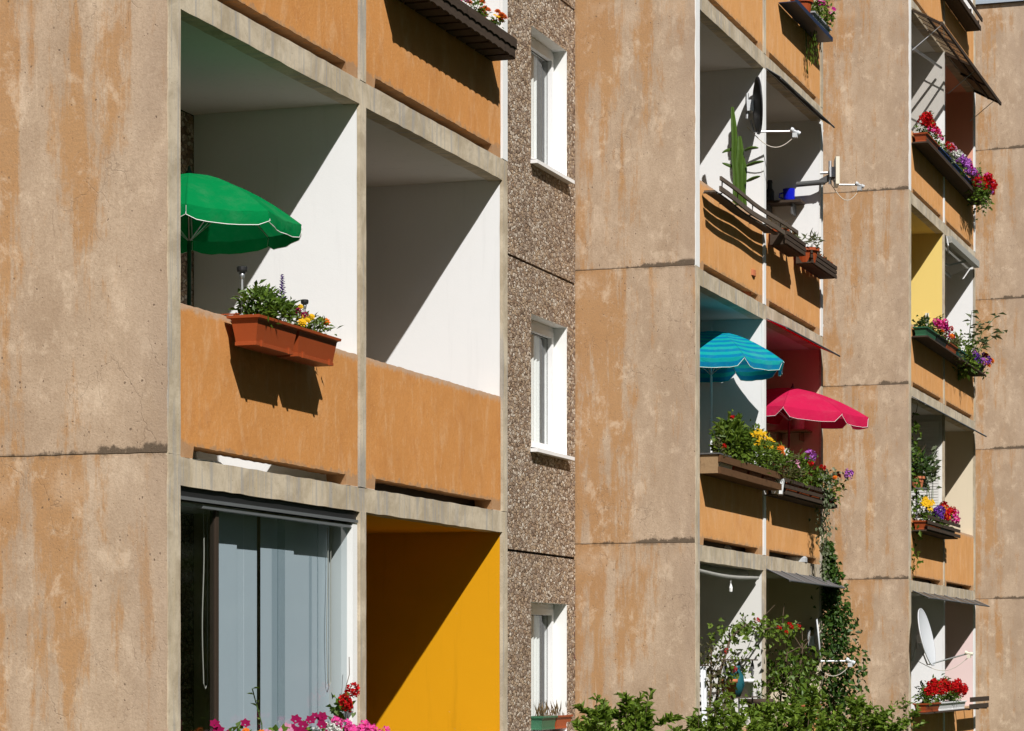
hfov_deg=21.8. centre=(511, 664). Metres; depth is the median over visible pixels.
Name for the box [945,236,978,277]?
awning
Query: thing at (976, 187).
flower box
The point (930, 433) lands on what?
trellis
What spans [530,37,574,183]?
window
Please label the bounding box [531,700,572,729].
sill planter
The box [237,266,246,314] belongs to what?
solar lamp
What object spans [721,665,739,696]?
plant pot
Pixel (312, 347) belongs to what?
flower box
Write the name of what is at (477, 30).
wooden planter
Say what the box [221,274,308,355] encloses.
flower box
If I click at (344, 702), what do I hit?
tall geranium
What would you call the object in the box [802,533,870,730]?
climbing vine
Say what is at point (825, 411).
parasol
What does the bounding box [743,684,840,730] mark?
garden shrub
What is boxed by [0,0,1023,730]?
apartment building
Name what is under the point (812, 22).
flower tray
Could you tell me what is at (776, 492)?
white pot
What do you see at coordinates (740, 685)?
plant pot
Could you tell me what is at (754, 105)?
satellite dish
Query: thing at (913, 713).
garden shrub
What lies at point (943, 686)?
flower box
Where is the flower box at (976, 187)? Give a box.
[912,111,997,219]
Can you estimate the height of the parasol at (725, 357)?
2.466 m
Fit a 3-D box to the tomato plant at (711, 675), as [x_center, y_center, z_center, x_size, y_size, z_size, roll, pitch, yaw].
[2.007,0.564,27.264,0.614,1.798,0.654,0,0,-5]
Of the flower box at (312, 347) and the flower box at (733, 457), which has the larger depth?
the flower box at (733, 457)
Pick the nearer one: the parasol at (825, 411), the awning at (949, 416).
the parasol at (825, 411)
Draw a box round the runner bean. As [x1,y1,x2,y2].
[910,403,925,577]
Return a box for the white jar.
[792,418,803,428]
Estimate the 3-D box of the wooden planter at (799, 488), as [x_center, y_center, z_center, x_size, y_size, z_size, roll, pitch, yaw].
[3.482,-1.740,30.967,0.701,1.577,2.952,0,0,19]
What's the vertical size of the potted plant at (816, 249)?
0.407 m
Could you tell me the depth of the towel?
27.04 m
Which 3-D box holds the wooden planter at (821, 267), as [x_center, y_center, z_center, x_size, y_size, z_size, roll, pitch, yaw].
[3.628,-4.762,31.672,0.201,0.154,1.422,0,0,19]
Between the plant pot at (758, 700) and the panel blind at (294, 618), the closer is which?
the panel blind at (294, 618)
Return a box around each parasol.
[180,165,301,463]
[700,326,783,549]
[766,384,868,561]
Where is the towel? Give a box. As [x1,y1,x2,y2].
[700,665,708,722]
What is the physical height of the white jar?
0.195 m
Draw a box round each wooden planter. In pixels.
[399,0,516,60]
[768,449,853,582]
[770,231,805,256]
[796,250,836,278]
[944,0,982,31]
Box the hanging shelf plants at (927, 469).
[911,444,941,580]
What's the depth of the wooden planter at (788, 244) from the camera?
30.04 m
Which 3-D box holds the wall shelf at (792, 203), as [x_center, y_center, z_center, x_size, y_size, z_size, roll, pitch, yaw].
[3.295,-5.577,32.514,0.530,0.165,0.258,0,0,19]
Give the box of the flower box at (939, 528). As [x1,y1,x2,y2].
[912,493,960,538]
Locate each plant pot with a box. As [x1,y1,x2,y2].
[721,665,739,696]
[730,666,744,696]
[740,664,755,696]
[746,679,773,721]
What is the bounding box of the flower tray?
[779,0,835,73]
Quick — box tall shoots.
[962,310,1007,354]
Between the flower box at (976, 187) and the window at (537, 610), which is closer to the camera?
the window at (537, 610)
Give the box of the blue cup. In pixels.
[778,188,794,199]
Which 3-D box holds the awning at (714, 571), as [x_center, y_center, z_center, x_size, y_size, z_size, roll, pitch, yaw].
[2.221,-0.915,28.350,0.197,0.280,2.761,0,0,19]
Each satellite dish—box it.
[745,77,800,147]
[807,618,855,675]
[820,156,864,200]
[911,608,972,670]
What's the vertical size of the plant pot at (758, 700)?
0.532 m
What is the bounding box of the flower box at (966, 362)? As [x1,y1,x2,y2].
[912,313,993,380]
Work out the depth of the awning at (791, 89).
30.81 m
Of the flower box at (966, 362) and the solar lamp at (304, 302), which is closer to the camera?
the solar lamp at (304, 302)
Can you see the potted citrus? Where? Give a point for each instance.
(801, 659)
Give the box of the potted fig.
[766,635,827,729]
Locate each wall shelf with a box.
[766,199,804,217]
[768,429,811,441]
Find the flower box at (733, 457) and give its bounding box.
[700,408,793,490]
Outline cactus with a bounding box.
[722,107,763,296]
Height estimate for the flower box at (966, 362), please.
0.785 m
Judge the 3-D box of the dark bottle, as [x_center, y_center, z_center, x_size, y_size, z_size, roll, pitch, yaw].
[3.155,-5.798,32.553,0.110,0.275,0.110,0,0,19]
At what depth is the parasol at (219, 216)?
16.88 m
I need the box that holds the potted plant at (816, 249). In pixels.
[794,228,824,262]
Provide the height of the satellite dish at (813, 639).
0.710 m
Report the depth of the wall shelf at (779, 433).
32.40 m
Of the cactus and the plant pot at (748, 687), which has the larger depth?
the cactus
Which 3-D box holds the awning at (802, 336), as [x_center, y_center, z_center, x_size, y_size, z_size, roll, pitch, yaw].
[3.423,-3.819,31.084,0.249,0.130,2.890,0,0,19]
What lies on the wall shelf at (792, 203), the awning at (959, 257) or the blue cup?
the blue cup
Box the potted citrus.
[769,632,839,730]
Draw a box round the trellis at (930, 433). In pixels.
[911,421,938,513]
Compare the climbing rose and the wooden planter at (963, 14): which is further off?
the wooden planter at (963, 14)
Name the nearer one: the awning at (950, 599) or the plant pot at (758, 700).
the plant pot at (758, 700)
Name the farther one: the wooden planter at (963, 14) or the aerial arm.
the wooden planter at (963, 14)
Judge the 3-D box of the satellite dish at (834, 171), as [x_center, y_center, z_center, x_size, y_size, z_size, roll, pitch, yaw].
[4.006,-5.894,32.285,0.525,0.512,0.297,0,0,19]
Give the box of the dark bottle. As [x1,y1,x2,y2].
[766,180,773,200]
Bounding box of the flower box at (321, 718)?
[210,687,389,730]
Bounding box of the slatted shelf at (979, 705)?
[964,696,988,709]
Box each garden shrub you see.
[570,688,684,730]
[677,691,773,730]
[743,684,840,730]
[809,688,911,730]
[891,694,928,730]
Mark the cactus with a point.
(738, 166)
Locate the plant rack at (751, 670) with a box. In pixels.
[720,659,757,713]
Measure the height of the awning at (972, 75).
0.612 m
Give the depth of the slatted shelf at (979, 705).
42.79 m
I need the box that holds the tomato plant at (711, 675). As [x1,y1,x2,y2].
[700,640,736,719]
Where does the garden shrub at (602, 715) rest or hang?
on the ground
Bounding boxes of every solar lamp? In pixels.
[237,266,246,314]
[301,299,308,311]
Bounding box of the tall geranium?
[325,657,359,726]
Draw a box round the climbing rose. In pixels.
[700,603,803,727]
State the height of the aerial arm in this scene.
0.155 m
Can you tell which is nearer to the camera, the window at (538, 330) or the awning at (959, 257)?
the window at (538, 330)
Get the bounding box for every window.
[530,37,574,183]
[530,320,574,460]
[531,603,553,730]
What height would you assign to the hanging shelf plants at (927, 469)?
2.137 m
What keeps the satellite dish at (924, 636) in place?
attached to the apartment building
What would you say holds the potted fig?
on the apartment building
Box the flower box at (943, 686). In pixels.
[912,673,968,713]
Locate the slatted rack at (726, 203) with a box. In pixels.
[703,176,797,234]
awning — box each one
[700,564,758,591]
[766,67,834,127]
[766,318,839,356]
[766,568,844,588]
[911,9,1001,120]
[912,396,986,436]
[912,590,989,606]
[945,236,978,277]
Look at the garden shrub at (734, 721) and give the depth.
23.98 m
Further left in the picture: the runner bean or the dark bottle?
the dark bottle
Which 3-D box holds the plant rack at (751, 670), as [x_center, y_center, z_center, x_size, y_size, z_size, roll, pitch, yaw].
[2.410,0.301,28.233,0.100,0.727,1.350,0,0,19]
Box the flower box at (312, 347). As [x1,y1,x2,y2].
[277,304,342,366]
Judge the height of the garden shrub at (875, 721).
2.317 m
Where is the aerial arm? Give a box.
[796,175,834,186]
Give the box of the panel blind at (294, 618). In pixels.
[202,511,330,730]
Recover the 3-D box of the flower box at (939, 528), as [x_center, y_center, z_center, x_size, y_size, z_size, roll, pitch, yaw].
[6.307,-2.214,39.675,0.488,0.562,2.826,0,0,19]
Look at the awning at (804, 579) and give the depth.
30.99 m
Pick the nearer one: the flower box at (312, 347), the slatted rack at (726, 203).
the flower box at (312, 347)
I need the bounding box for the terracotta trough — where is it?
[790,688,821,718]
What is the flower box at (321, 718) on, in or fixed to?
attached to the apartment building
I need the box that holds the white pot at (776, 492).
[764,478,784,495]
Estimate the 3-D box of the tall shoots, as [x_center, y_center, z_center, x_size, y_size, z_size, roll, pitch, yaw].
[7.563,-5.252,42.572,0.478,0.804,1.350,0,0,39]

